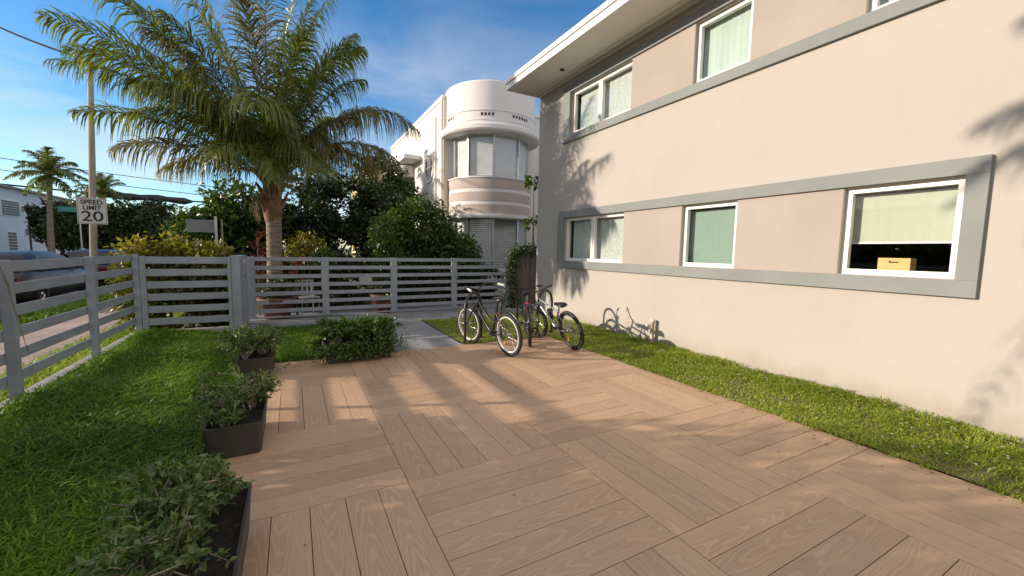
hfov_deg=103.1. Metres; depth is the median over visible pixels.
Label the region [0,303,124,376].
sidewalk
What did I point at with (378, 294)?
plant pot
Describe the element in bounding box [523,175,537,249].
sapling
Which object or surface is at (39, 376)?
grass
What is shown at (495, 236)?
bay window
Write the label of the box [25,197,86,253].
street tree
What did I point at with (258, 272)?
cordyline
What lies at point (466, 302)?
bike rack
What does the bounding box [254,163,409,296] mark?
broadleaf tree
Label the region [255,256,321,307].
shrub
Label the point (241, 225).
broadleaf tree
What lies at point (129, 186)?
overhead cable
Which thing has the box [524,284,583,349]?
bicycle
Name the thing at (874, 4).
window
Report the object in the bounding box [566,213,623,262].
window
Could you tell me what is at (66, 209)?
street name sign
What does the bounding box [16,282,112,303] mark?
road
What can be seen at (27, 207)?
lamp post
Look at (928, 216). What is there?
window
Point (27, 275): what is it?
parked car
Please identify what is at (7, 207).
window
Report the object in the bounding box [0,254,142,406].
slat fence
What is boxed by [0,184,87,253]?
white house
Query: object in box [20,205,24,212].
window
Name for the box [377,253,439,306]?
shrub
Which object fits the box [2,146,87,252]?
coconut palm
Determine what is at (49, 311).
grass
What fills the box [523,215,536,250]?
sapling
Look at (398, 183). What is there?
broadleaf tree
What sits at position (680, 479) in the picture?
patio
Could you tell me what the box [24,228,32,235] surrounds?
window
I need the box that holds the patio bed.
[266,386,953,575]
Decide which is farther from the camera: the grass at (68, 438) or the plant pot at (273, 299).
the plant pot at (273, 299)
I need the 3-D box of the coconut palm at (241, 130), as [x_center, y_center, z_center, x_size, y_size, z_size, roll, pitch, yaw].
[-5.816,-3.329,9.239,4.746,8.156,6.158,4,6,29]
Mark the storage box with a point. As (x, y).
(906, 264)
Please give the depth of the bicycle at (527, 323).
6.88 m
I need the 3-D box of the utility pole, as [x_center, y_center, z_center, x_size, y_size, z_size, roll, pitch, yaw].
[-10.663,-2.506,10.183,0.363,6.370,0.171,1,5,-28]
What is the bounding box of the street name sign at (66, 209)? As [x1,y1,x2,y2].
[58,206,82,249]
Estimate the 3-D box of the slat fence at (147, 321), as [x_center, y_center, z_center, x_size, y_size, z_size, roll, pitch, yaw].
[-5.584,0.173,7.016,1.240,1.430,0.145,-2,6,-28]
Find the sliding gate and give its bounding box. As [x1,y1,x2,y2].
[247,256,509,318]
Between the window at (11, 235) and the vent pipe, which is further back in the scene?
the window at (11, 235)
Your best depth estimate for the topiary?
9.77 m
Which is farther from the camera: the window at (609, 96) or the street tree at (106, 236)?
the street tree at (106, 236)
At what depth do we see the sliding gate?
9.72 m
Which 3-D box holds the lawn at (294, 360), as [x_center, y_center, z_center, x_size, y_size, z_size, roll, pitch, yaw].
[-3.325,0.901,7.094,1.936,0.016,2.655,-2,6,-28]
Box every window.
[0,198,19,216]
[6,231,17,250]
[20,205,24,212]
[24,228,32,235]
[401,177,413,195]
[453,133,528,179]
[453,218,526,265]
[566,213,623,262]
[573,61,632,132]
[682,201,737,267]
[696,0,753,82]
[840,177,965,278]
[870,0,897,11]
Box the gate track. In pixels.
[249,306,521,321]
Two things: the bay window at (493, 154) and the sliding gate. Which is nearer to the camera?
the sliding gate
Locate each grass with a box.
[0,289,131,330]
[0,301,184,401]
[0,327,257,575]
[262,324,394,361]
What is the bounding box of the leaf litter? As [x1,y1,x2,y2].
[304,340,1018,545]
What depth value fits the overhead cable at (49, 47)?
11.34 m
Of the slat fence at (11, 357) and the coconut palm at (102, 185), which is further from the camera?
the coconut palm at (102, 185)
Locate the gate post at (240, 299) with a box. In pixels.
[230,255,248,328]
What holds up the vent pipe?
attached to the apartment house at (762, 184)
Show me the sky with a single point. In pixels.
(418, 50)
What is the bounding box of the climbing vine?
[504,240,536,307]
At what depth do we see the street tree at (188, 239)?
35.18 m
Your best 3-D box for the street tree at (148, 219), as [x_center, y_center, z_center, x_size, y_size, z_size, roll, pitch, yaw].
[-29.046,-4.514,32.476,5.416,5.668,4.977,1,5,4]
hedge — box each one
[101,224,245,330]
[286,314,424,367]
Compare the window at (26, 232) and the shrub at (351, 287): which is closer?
the shrub at (351, 287)
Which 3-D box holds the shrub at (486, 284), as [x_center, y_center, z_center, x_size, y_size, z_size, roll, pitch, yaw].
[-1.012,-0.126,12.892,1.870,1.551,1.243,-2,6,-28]
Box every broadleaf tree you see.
[157,174,303,297]
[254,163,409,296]
[342,149,422,225]
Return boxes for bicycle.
[457,282,522,356]
[508,285,542,346]
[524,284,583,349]
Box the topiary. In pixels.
[309,245,336,272]
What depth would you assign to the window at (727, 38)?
5.95 m
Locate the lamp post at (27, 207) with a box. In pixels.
[23,202,32,250]
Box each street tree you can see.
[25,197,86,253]
[32,195,143,249]
[107,196,180,249]
[157,215,194,255]
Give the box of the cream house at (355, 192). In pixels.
[350,170,386,256]
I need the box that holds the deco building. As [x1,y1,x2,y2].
[390,80,539,295]
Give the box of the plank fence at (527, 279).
[508,252,536,305]
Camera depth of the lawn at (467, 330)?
8.19 m
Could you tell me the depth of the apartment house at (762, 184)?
5.01 m
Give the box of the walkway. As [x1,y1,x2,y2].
[247,303,521,350]
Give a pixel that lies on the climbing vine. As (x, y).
(514, 256)
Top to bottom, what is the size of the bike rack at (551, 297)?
0.934 m
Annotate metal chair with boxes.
[295,279,319,317]
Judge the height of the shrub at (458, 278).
1.831 m
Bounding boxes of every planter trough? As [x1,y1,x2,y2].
[61,452,255,575]
[181,359,291,458]
[211,320,292,379]
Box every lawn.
[275,354,323,362]
[422,312,592,342]
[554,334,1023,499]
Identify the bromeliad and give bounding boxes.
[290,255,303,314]
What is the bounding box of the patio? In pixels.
[214,336,1023,575]
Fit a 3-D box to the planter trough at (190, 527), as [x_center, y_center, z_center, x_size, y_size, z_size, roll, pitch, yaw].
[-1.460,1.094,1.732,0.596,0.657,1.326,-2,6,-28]
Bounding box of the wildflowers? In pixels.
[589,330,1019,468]
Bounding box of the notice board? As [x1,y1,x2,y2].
[186,216,223,250]
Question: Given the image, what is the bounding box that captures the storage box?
[877,258,916,270]
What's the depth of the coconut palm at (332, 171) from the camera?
16.50 m
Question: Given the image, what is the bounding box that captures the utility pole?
[73,55,98,302]
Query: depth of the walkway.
8.96 m
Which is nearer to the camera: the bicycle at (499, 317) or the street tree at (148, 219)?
the bicycle at (499, 317)
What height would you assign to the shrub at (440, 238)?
3.552 m
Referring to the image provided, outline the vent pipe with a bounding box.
[646,319,654,342]
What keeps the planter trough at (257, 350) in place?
on the patio
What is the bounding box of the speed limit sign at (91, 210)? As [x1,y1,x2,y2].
[76,197,107,224]
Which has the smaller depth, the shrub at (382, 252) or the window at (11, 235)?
the shrub at (382, 252)
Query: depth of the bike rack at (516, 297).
7.71 m
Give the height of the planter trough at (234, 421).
0.588 m
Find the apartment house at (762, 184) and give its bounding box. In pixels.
[505,0,1023,443]
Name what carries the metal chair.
on the walkway
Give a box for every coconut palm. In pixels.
[0,266,28,353]
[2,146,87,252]
[31,0,420,298]
[68,173,130,206]
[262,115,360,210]
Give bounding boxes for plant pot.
[256,278,295,319]
[368,277,390,312]
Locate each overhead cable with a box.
[0,27,70,54]
[0,169,335,206]
[0,183,202,204]
[1,158,347,199]
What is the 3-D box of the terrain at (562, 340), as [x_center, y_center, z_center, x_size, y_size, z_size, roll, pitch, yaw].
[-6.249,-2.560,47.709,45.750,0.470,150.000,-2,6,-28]
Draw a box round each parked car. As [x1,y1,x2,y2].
[0,251,85,301]
[65,249,132,283]
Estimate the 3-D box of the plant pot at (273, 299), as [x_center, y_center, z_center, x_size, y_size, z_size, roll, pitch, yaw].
[-5.328,0.208,9.180,0.789,0.940,0.775,-2,6,-28]
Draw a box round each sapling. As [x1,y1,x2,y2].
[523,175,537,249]
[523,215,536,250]
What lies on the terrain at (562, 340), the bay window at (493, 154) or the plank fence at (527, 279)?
the plank fence at (527, 279)
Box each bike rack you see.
[461,291,483,344]
[499,289,518,338]
[536,289,553,333]
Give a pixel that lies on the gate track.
(367, 314)
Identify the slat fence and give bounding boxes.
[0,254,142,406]
[138,256,232,331]
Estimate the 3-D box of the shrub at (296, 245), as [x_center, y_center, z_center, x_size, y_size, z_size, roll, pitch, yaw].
[-5.133,-0.377,10.178,1.090,2.152,0.941,-2,6,-28]
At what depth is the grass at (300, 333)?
6.64 m
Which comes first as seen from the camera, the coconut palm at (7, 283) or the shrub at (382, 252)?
the coconut palm at (7, 283)
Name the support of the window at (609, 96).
in the apartment house at (762, 184)
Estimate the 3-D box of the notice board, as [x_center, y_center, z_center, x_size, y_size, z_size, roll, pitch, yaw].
[-7.896,-0.621,10.506,0.760,2.460,0.060,-2,6,-28]
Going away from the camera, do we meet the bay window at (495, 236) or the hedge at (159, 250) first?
the hedge at (159, 250)
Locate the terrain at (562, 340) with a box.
[4,254,1022,500]
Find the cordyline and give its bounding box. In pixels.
[246,231,266,314]
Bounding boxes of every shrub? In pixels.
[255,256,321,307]
[283,230,326,311]
[298,242,373,305]
[363,192,485,301]
[367,208,407,293]
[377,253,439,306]
[423,253,480,300]
[462,262,503,303]
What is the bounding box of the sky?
[0,0,606,248]
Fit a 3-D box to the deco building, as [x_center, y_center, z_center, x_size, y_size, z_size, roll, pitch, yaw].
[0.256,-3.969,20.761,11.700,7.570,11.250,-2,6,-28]
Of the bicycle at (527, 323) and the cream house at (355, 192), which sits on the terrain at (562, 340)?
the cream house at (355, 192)

